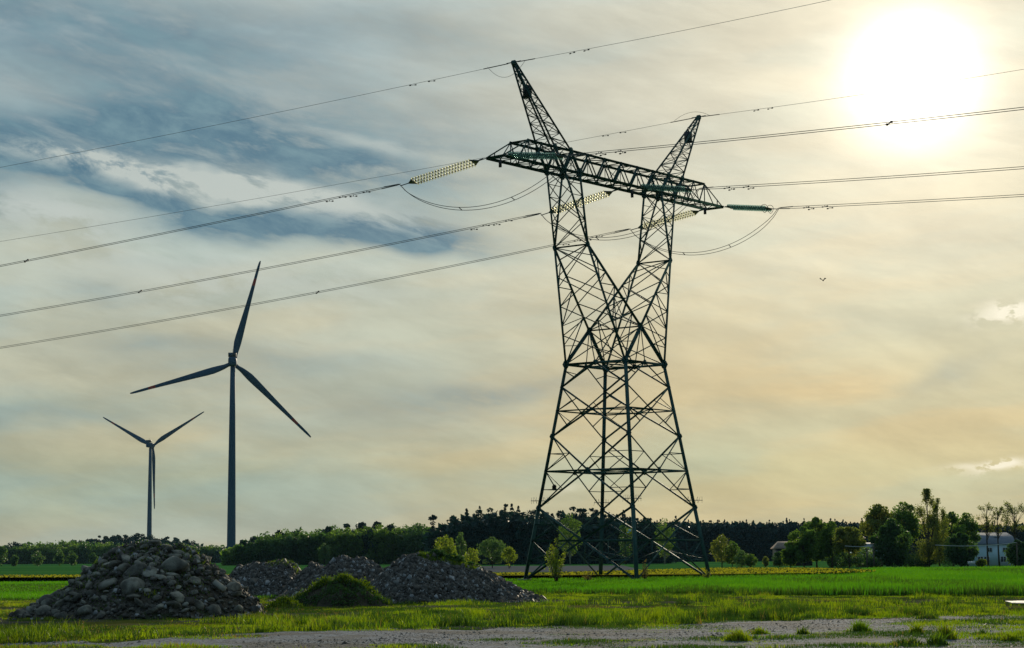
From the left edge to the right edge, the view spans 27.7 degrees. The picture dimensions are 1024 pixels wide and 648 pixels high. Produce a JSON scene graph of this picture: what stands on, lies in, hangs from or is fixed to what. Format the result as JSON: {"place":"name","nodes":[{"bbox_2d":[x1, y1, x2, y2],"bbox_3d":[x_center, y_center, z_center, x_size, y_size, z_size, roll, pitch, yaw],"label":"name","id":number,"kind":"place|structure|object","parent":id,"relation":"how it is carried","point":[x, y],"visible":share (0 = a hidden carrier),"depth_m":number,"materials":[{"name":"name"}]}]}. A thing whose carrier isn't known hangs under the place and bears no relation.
{"place":"outdoors","nodes":[
{"label":"outdoors","id":0,"kind":"place"},
{"bbox_2d":[0,567,875,581],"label":"rapeseed","id":1,"kind":"object","parent":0,"point":[771,570],"depth_m":160.43,"materials":[{"name":"yellow plant"}]},
{"bbox_2d":[60,568,850,575],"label":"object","id":2,"kind":"structure","parent":0,"point":[668,574],"depth_m":148.52,"materials":[{"name":"green plant"}]},
{"bbox_2d":[0,560,1014,574],"bbox_3d":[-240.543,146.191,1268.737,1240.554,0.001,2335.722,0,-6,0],"label":"meadow","id":3,"kind":"structure","parent":0,"point":[42,569],"depth_m":371.80,"materials":[{"name":"green plant"}]},
{"bbox_2d":[0,546,7,565],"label":"tree","id":4,"kind":"object","parent":3,"relation":"on","point":[3,551],"visible":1,"depth_m":635.86,"materials":[{"name":"green plant"}]},
{"bbox_2d":[31,550,45,565],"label":"tree","id":5,"kind":"object","parent":3,"relation":"on","point":[36,559],"visible":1,"depth_m":635.71,"materials":[{"name":"green plant"}]},
{"bbox_2d":[53,549,64,565],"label":"tree","id":6,"kind":"object","parent":3,"relation":"on","point":[58,558],"visible":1,"depth_m":635.44,"materials":[{"name":"green plant"}]},
{"bbox_2d":[65,550,77,565],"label":"tree","id":7,"kind":"object","parent":3,"relation":"on","point":[71,557],"visible":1,"depth_m":635.73,"materials":[{"name":"green plant"}]},
{"bbox_2d":[0,540,226,563],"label":"distant forest","id":8,"kind":"object","parent":3,"relation":"on","point":[24,552],"visible":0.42,"depth_m":1002.67,"materials":[{"name":"green plant"}]},
{"bbox_2d":[70,533,203,546],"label":"hilltop pines","id":9,"kind":"object","parent":3,"relation":"on","point":[127,539],"visible":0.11,"depth_m":1100.57,"materials":[{"name":"green plant"}]},
{"bbox_2d":[130,261,310,548],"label":"wind turbine","id":10,"kind":"object","parent":3,"relation":"on","point":[232,364],"visible":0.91,"depth_m":995.42,"materials":[{"name":"paint"}]},
{"bbox_2d":[317,543,330,564],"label":"tree","id":11,"kind":"object","parent":3,"relation":"on","point":[326,555],"visible":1,"depth_m":536.28,"materials":[{"name":"green plant"}]},
{"bbox_2d":[219,521,433,565],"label":"broadleaf wood","id":12,"kind":"object","parent":3,"relation":"on","point":[389,544],"visible":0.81,"depth_m":556.16,"materials":[{"name":"green plant"}]},
{"bbox_2d":[433,534,456,555],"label":"yellow tree","id":13,"kind":"object","parent":3,"relation":"on","point":[448,549],"visible":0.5,"depth_m":327.67,"materials":[{"name":"green plant"}]},
{"bbox_2d":[455,532,466,557],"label":"birch tree","id":14,"kind":"object","parent":3,"relation":"on","point":[462,547],"visible":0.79,"depth_m":342.70,"materials":[{"name":"green plant"}]},
{"bbox_2d":[464,547,479,563],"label":"yellow bush","id":15,"kind":"object","parent":3,"relation":"on","point":[475,558],"visible":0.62,"depth_m":297.91,"materials":[{"name":"green plant"}]},
{"bbox_2d":[501,547,517,566],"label":"tree","id":16,"kind":"object","parent":3,"relation":"on","point":[507,552],"visible":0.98,"depth_m":307.85,"materials":[{"name":"green plant"}]},
{"bbox_2d":[421,503,678,564],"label":"pine forest","id":17,"kind":"object","parent":3,"relation":"on","point":[513,530],"visible":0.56,"depth_m":477.53,"materials":[{"name":"green plant"}]},
{"bbox_2d":[558,513,582,564],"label":"tall birch","id":18,"kind":"object","parent":3,"relation":"on","point":[572,522],"visible":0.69,"depth_m":427.42,"materials":[{"name":"green plant"}]},
{"bbox_2d":[618,524,631,563],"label":"slim forest birch","id":19,"kind":"object","parent":3,"relation":"on","point":[626,549],"visible":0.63,"depth_m":437.38,"materials":[{"name":"green plant"}]},
{"bbox_2d":[654,518,674,563],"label":"forest edge birch","id":20,"kind":"object","parent":3,"relation":"on","point":[671,545],"visible":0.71,"depth_m":427.45,"materials":[{"name":"green plant"}]},
{"bbox_2d":[709,534,736,566],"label":"tree","id":21,"kind":"object","parent":3,"relation":"on","point":[718,545],"visible":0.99,"depth_m":297.76,"materials":[{"name":"green plant"}]},
{"bbox_2d":[723,541,739,566],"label":"upright bush tree","id":22,"kind":"object","parent":3,"relation":"on","point":[733,545],"visible":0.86,"depth_m":297.87,"materials":[{"name":"green plant"}]},
{"bbox_2d":[734,550,747,566],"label":"round bush","id":23,"kind":"object","parent":3,"relation":"on","point":[740,557],"visible":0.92,"depth_m":292.74,"materials":[{"name":"green plant"}]},
{"bbox_2d":[744,554,757,566],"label":"round bush","id":24,"kind":"object","parent":3,"relation":"on","point":[750,560],"visible":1,"depth_m":289.83,"materials":[{"name":"green plant"}]},
{"bbox_2d":[772,551,783,566],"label":"yard bush","id":25,"kind":"object","parent":3,"relation":"on","point":[777,559],"visible":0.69,"depth_m":297.85,"materials":[{"name":"green plant"}]},
{"bbox_2d":[780,540,796,567],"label":"yard tree","id":26,"kind":"object","parent":3,"relation":"on","point":[788,559],"visible":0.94,"depth_m":259.86,"materials":[{"name":"green plant"}]},
{"bbox_2d":[786,526,819,567],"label":"yard tree","id":27,"kind":"object","parent":3,"relation":"on","point":[802,548],"visible":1,"depth_m":257.97,"materials":[{"name":"green plant"}]},
{"bbox_2d":[803,516,826,567],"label":"yard tree","id":28,"kind":"object","parent":3,"relation":"on","point":[817,524],"visible":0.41,"depth_m":266.40,"materials":[{"name":"green plant"}]},
{"bbox_2d":[816,521,841,567],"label":"yard tree","id":29,"kind":"object","parent":3,"relation":"on","point":[826,533],"visible":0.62,"depth_m":262.96,"materials":[{"name":"green plant"}]},
{"bbox_2d":[639,516,1023,561],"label":"spruce forest","id":30,"kind":"object","parent":3,"relation":"on","point":[759,540],"visible":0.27,"depth_m":616.80,"materials":[{"name":"green plant"}]},
{"bbox_2d":[821,551,863,567],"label":"yard hedge","id":31,"kind":"object","parent":3,"relation":"on","point":[854,561],"visible":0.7,"depth_m":271.16,"materials":[{"name":"green plant"}]},
{"bbox_2d":[831,526,866,567],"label":"yard tree","id":32,"kind":"object","parent":3,"relation":"on","point":[849,536],"visible":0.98,"depth_m":257.02,"materials":[{"name":"green plant"}]},
{"bbox_2d":[851,547,877,566],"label":"yard hedge","id":33,"kind":"object","parent":3,"relation":"on","point":[863,552],"visible":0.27,"depth_m":281.75,"materials":[{"name":"green plant"}]},
{"bbox_2d":[862,558,881,567],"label":"yard bush","id":34,"kind":"object","parent":3,"relation":"on","point":[870,563],"visible":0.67,"depth_m":259.70,"materials":[{"name":"green plant"}]},
{"bbox_2d":[859,503,895,566],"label":"tall oak","id":35,"kind":"object","parent":3,"relation":"on","point":[877,516],"visible":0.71,"depth_m":274.38,"materials":[{"name":"green plant"}]},
{"bbox_2d":[869,518,913,567],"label":"dense tree","id":36,"kind":"object","parent":3,"relation":"on","point":[890,530],"visible":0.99,"depth_m":251.52,"materials":[{"name":"green plant"}]},
{"bbox_2d":[890,501,921,566],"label":"tall oak","id":37,"kind":"object","parent":3,"relation":"on","point":[904,516],"visible":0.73,"depth_m":277.84,"materials":[{"name":"green plant"}]},
{"bbox_2d":[909,488,947,566],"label":"poplar","id":38,"kind":"object","parent":3,"relation":"on","point":[931,520],"visible":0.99,"depth_m":260.40,"materials":[{"name":"green plant"}]},
{"bbox_2d":[903,553,954,566],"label":"farm hedge","id":39,"kind":"object","parent":3,"relation":"on","point":[916,562],"visible":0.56,"depth_m":264.44,"materials":[{"name":"green plant"}]},
{"bbox_2d":[926,498,951,565],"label":"poplar","id":40,"kind":"object","parent":3,"relation":"on","point":[943,514],"visible":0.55,"depth_m":263.44,"materials":[{"name":"green plant"}]},
{"bbox_2d":[940,511,966,566],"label":"leafy tree","id":41,"kind":"object","parent":3,"relation":"on","point":[952,516],"visible":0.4,"depth_m":276.21,"materials":[{"name":"green plant"}]},
{"bbox_2d":[943,532,978,566],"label":"bushy tree","id":42,"kind":"object","parent":3,"relation":"on","point":[960,551],"visible":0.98,"depth_m":255.59,"materials":[{"name":"green plant"}]},
{"bbox_2d":[953,512,981,565],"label":"leafy tree","id":43,"kind":"object","parent":3,"relation":"on","point":[972,527],"visible":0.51,"depth_m":279.94,"materials":[{"name":"green plant"}]},
{"bbox_2d":[976,502,996,566],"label":"bare tree","id":44,"kind":"object","parent":3,"relation":"on","point":[987,526],"visible":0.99,"depth_m":257.55,"materials":[{"name":"brown plant"}]},
{"bbox_2d":[991,506,1006,566],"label":"bare tree","id":45,"kind":"object","parent":3,"relation":"on","point":[997,518],"visible":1,"depth_m":255.61,"materials":[{"name":"brown plant"}]},
{"bbox_2d":[1003,501,1023,566],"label":"bare tree","id":46,"kind":"object","parent":3,"relation":"on","point":[1006,520],"visible":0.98,"depth_m":258.39,"materials":[{"name":"brown plant"}]},
{"bbox_2d":[1004,540,1023,566],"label":"tree","id":47,"kind":"object","parent":3,"relation":"on","point":[1010,552],"visible":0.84,"depth_m":252.74,"materials":[{"name":"green plant"}]},
{"bbox_2d":[0,592,1023,643],"bbox_3d":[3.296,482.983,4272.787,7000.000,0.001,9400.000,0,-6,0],"label":"ground","id":48,"kind":"structure","parent":0,"point":[25,622],"depth_m":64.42,"materials":[{"name":"green plant"}]},
{"bbox_2d":[77,605,92,616],"bbox_3d":[-11.729,7.948,57.133,0.497,0.302,0.526,-20,-38,1],"label":"boulder","id":49,"kind":"object","parent":48,"relation":"on","point":[84,610],"visible":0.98,"depth_m":56.96,"materials":[{"name":"stone"}]},
{"bbox_2d":[0,539,265,619],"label":"stone pile","id":50,"kind":"object","parent":48,"relation":"on","point":[206,588],"visible":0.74,"depth_m":57.91,"materials":[{"name":"stone"},{"name":"dark grass"}]},
{"bbox_2d":[36,605,51,615],"bbox_3d":[-13.145,8.062,58.276,0.483,0.246,0.414,-11,22,4],"label":"boulder","id":51,"kind":"object","parent":50,"relation":"on","point":[41,609],"visible":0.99,"depth_m":58.17,"materials":[{"name":"stone"}]},
{"bbox_2d":[98,578,117,590],"bbox_3d":[-11.286,7.269,57.854,0.590,0.303,0.646,-26,5,-31],"label":"boulder","id":52,"kind":"object","parent":50,"relation":"on","point":[105,584],"visible":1,"depth_m":57.63,"materials":[{"name":"stone"}]},
{"bbox_2d":[120,577,144,594],"bbox_3d":[-10.472,7.286,57.459,0.715,0.545,0.570,4,-8,-35],"label":"boulder","id":53,"kind":"object","parent":50,"relation":"on","point":[130,585],"visible":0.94,"depth_m":57.26,"materials":[{"name":"stone"}]},
{"bbox_2d":[122,563,146,576],"bbox_3d":[-10.549,6.977,58.021,0.774,0.471,0.359,-28,0,-13],"label":"boulder","id":54,"kind":"object","parent":50,"relation":"on","point":[137,568],"visible":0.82,"depth_m":57.91,"materials":[{"name":"stone"}]},
{"bbox_2d":[143,566,156,576],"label":"boulder","id":55,"kind":"object","parent":50,"relation":"on","point":[149,573],"visible":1,"depth_m":57.75,"materials":[{"name":"stone"}]},
{"bbox_2d":[161,556,189,572],"bbox_3d":[-9.540,6.863,58.502,1.048,0.511,0.773,-36,-26,33],"label":"boulder","id":56,"kind":"object","parent":50,"relation":"on","point":[175,564],"visible":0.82,"depth_m":58.19,"materials":[{"name":"stone"}]},
{"bbox_2d":[169,591,184,602],"bbox_3d":[-9.237,7.534,57.224,0.493,0.295,0.680,30,-7,-4],"label":"boulder","id":57,"kind":"object","parent":50,"relation":"on","point":[178,596],"visible":1,"depth_m":57.02,"materials":[{"name":"stone"}]},
{"bbox_2d":[226,582,241,591],"bbox_3d":[-7.978,7.503,59.018,0.576,0.338,0.440,6,-9,-43],"label":"boulder","id":58,"kind":"object","parent":50,"relation":"on","point":[234,586],"visible":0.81,"depth_m":58.88,"materials":[{"name":"stone"}]},
{"bbox_2d":[103,412,203,536],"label":"wind turbine","id":59,"kind":"object","parent":48,"relation":"on","point":[151,467],"visible":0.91,"depth_m":1703.66,"materials":[{"name":"paint"}]},
{"bbox_2d":[208,604,220,615],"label":"boulder","id":60,"kind":"object","parent":48,"relation":"on","point":[215,608],"visible":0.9,"depth_m":57.44,"materials":[{"name":"stone"}]},
{"bbox_2d":[265,593,305,609],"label":"grassy mound","id":61,"kind":"object","parent":48,"relation":"on","point":[286,601],"visible":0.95,"depth_m":66.15,"materials":[{"name":"green plant"}]},
{"bbox_2d":[266,555,383,601],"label":"rubble heap","id":62,"kind":"object","parent":48,"relation":"on","point":[358,568],"visible":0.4,"depth_m":80.50,"materials":[{"name":"stone"}]},
{"bbox_2d":[293,571,392,606],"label":"grassy mound","id":63,"kind":"object","parent":48,"relation":"on","point":[343,589],"visible":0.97,"depth_m":69.76,"materials":[{"name":"green plant"}]},
{"bbox_2d":[370,551,548,602],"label":"rubble heap","id":64,"kind":"object","parent":48,"relation":"on","point":[421,576],"visible":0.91,"depth_m":76.51,"materials":[{"name":"stone"}]},
{"bbox_2d":[426,549,448,556],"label":"weed clump","id":65,"kind":"object","parent":64,"relation":"on","point":[439,553],"visible":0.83,"depth_m":78.60,"materials":[{"name":"green plant"}]},
{"bbox_2d":[0,595,1004,641],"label":"yellow verge flowers","id":66,"kind":"object","parent":48,"relation":"on","point":[365,607],"visible":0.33,"depth_m":54.70,"materials":[{"name":"yellow plant"}]},
{"bbox_2d":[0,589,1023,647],"bbox_3d":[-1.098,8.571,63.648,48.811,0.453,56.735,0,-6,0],"label":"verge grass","id":67,"kind":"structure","parent":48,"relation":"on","point":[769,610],"depth_m":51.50,"materials":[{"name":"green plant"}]},
{"bbox_2d":[0,0,1023,546],"label":"sky","id":68,"kind":"structure","parent":0,"point":[896,374],"materials":[{"name":"grey"}]},
{"bbox_2d":[1,615,1023,647],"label":"gravel track","id":69,"kind":"structure","parent":0,"point":[332,635],"depth_m":41.57,"materials":[{"name":"grey gravel"}]},
{"bbox_2d":[720,627,758,641],"bbox_3d":[4.255,5.811,39.028,0.761,0.329,0.855,0,-6,0],"label":"grass clump","id":70,"kind":"object","parent":69,"relation":"on","point":[737,635],"visible":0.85,"depth_m":38.96,"materials":[{"name":"green plant"}]},
{"bbox_2d":[748,626,772,633],"bbox_3d":[5.142,6.248,42.417,0.813,0.207,0.596,-1,-6,8],"label":"grass clump","id":71,"kind":"object","parent":69,"relation":"on","point":[758,630],"visible":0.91,"depth_m":42.33,"materials":[{"name":"green plant"}]},
{"bbox_2d":[845,615,873,631],"bbox_3d":[7.277,6.240,43.428,0.868,0.419,0.621,6,-9,-43],"label":"grass clump","id":72,"kind":"object","parent":69,"relation":"on","point":[859,626],"visible":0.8,"depth_m":43.35,"materials":[{"name":"green plant"}]},
{"bbox_2d":[884,633,925,645],"bbox_3d":[7.010,5.590,36.785,0.716,0.228,0.889,-4,-7,28],"label":"grass clump","id":73,"kind":"object","parent":69,"relation":"on","point":[900,642],"visible":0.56,"depth_m":36.63,"materials":[{"name":"green plant"}]},
{"bbox_2d":[906,619,927,633],"bbox_3d":[8.181,6.092,41.852,0.520,0.349,0.495,6,-9,-45],"label":"grass clump","id":74,"kind":"object","parent":69,"relation":"on","point":[916,627],"visible":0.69,"depth_m":41.80,"materials":[{"name":"green plant"}]},
{"bbox_2d":[908,612,943,618],"bbox_3d":[10.337,7.261,51.830,0.859,0.231,0.862,-6,-8,39],"label":"grass clump","id":75,"kind":"object","parent":69,"relation":"on","point":[929,615],"visible":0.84,"depth_m":51.65,"materials":[{"name":"green plant"}]},
{"bbox_2d":[921,627,957,645],"bbox_3d":[7.471,5.502,36.635,0.783,0.363,0.683,0,-6,0],"label":"grass clump","id":76,"kind":"object","parent":69,"relation":"on","point":[936,640],"visible":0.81,"depth_m":36.59,"materials":[{"name":"green plant"}]},
{"bbox_2d":[926,618,963,639],"bbox_3d":[8.184,5.747,39.191,0.706,0.438,0.905,0,-6,0],"label":"grass clump","id":77,"kind":"object","parent":69,"relation":"on","point":[946,631],"visible":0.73,"depth_m":39.15,"materials":[{"name":"green plant"}]},
{"bbox_2d":[1000,630,1023,640],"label":"grass clump","id":78,"kind":"object","parent":69,"relation":"on","point":[1011,637],"visible":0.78,"depth_m":38.16,"materials":[{"name":"green plant"}]},
{"bbox_2d":[481,565,640,571],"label":"ploughed field","id":79,"kind":"structure","parent":0,"point":[533,568],"depth_m":291.19,"materials":[{"name":"soil"}]},
{"bbox_2d":[474,536,509,567],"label":"round willow","id":80,"kind":"object","parent":79,"relation":"on","point":[494,552],"visible":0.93,"depth_m":317.29,"materials":[{"name":"green plant"}]},
{"bbox_2d":[770,541,812,565],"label":"brown roofed barn","id":81,"kind":"structure","parent":0,"point":[778,546],"depth_m":328.67,"materials":[{"name":"tile"}]},
{"bbox_2d":[966,530,1021,565],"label":"blue house","id":82,"kind":"structure","parent":0,"point":[1004,538],"depth_m":298.18,"materials":[{"name":"grey"}]},
{"label":"crop field","id":83,"kind":"structure","parent":0,"visible":0},
{"bbox_2d":[229,558,301,595],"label":"rubble heap","id":84,"kind":"object","parent":83,"relation":"on","point":[269,578],"visible":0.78,"depth_m":89.75,"materials":[{"name":"stone"}]},
{"bbox_2d":[281,561,323,594],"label":"rubble heap","id":85,"kind":"object","parent":83,"relation":"on","point":[308,570],"visible":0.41,"depth_m":87.66,"materials":[{"name":"stone"}]},
{"bbox_2d":[0,565,1023,600],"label":"crop rows","id":86,"kind":"object","parent":83,"relation":"on","point":[972,580],"visible":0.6,"depth_m":103.06,"materials":[{"name":"green plant"}]},
{"bbox_2d":[544,538,565,580],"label":"sapling","id":87,"kind":"object","parent":83,"relation":"on","point":[554,563],"visible":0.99,"depth_m":127.76,"materials":[{"name":"green plant"}]},
{"bbox_2d":[486,60,723,579],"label":"lattice pylon","id":88,"kind":"object","parent":83,"relation":"on","point":[562,175],"visible":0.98,"depth_m":141.54,"materials":[{"name":"grey metal"}]},
{"bbox_2d":[4,63,507,166],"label":"earth wire","id":89,"kind":"object","parent":88,"relation":"attached to","point":[286,110],"visible":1,"depth_m":142.26,"materials":[{"name":"metal"}]},
{"bbox_2d":[0,118,692,241],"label":"earth wire","id":90,"kind":"object","parent":88,"relation":"attached to","point":[364,179],"visible":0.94,"depth_m":164.40,"materials":[{"name":"metal"}]},
{"bbox_2d":[401,158,486,185],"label":"insulator set","id":91,"kind":"object","parent":88,"relation":"attached to","point":[475,162],"visible":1,"depth_m":135.32,"materials":[{"name":"beige glass"}]},
{"bbox_2d":[0,184,399,266],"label":"power line","id":92,"kind":"object","parent":91,"relation":"attached to","point":[25,261],"visible":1,"depth_m":141.96,"materials":[{"name":"metal"}]},
{"bbox_2d":[505,151,569,161],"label":"insulator set","id":93,"kind":"object","parent":88,"relation":"attached to","point":[540,155],"visible":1,"depth_m":130.36,"materials":[{"name":"green glass"}]},
{"bbox_2d":[400,157,569,209],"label":"jumper loop","id":94,"kind":"object","parent":93,"relation":"hanging from","point":[495,202],"visible":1,"depth_m":131.24,"materials":[{"name":"metal"}]},
{"bbox_2d":[568,107,1023,155],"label":"power line","id":95,"kind":"object","parent":93,"relation":"attached to","point":[887,123],"visible":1,"depth_m":112.45,"materials":[{"name":"metal"}]},
{"bbox_2d":[541,189,619,215],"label":"insulator set","id":96,"kind":"object","parent":88,"relation":"attached to","point":[609,193],"visible":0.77,"depth_m":146.66,"materials":[{"name":"beige glass"}]},
{"bbox_2d":[0,213,540,316],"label":"power line","id":97,"kind":"object","parent":96,"relation":"attached to","point":[287,263],"visible":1,"depth_m":156.03,"materials":[{"name":"metal"}]},
{"bbox_2d":[637,185,695,194],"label":"insulator set","id":98,"kind":"object","parent":88,"relation":"attached to","point":[667,188],"visible":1,"depth_m":142.23,"materials":[{"name":"green glass"}]},
{"bbox_2d":[541,189,698,239],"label":"jumper loop","id":99,"kind":"object","parent":98,"relation":"hanging from","point":[633,232],"visible":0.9,"depth_m":142.78,"materials":[{"name":"metal"}]},
{"bbox_2d":[699,166,1023,190],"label":"power line","id":100,"kind":"object","parent":98,"relation":"attached to","point":[854,178],"visible":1,"depth_m":128.73,"materials":[{"name":"metal"}]},
{"bbox_2d":[630,210,702,230],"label":"insulator set","id":101,"kind":"object","parent":88,"relation":"attached to","point":[695,212],"visible":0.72,"depth_m":155.34,"materials":[{"name":"beige glass"}]},
{"bbox_2d":[0,228,630,348],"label":"power line","id":102,"kind":"object","parent":101,"relation":"attached to","point":[327,289],"visible":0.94,"depth_m":167.01,"materials":[{"name":"metal"}]},
{"bbox_2d":[517,0,828,61],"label":"earth wire","id":103,"kind":"object","parent":88,"relation":"attached to","point":[658,35],"visible":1,"depth_m":125.07,"materials":[{"name":"metal"}]},
{"bbox_2d":[725,204,774,213],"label":"insulator set","id":104,"kind":"object","parent":88,"relation":"attached to","point":[762,208],"visible":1,"depth_m":151.00,"materials":[{"name":"green glass"}]},
{"bbox_2d":[630,209,778,254],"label":"jumper loop","id":105,"kind":"object","parent":104,"relation":"hanging from","point":[717,248],"visible":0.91,"depth_m":151.78,"materials":[{"name":"metal"}]},
{"bbox_2d":[777,194,1023,209],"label":"power line","id":106,"kind":"object","parent":104,"relation":"attached to","point":[892,203],"visible":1,"depth_m":140.50,"materials":[{"name":"metal"}]},
{"bbox_2d":[702,69,1022,116],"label":"earth wire","id":107,"kind":"object","parent":88,"relation":"attached to","point":[847,96],"visible":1,"depth_m":142.12,"materials":[{"name":"metal"}]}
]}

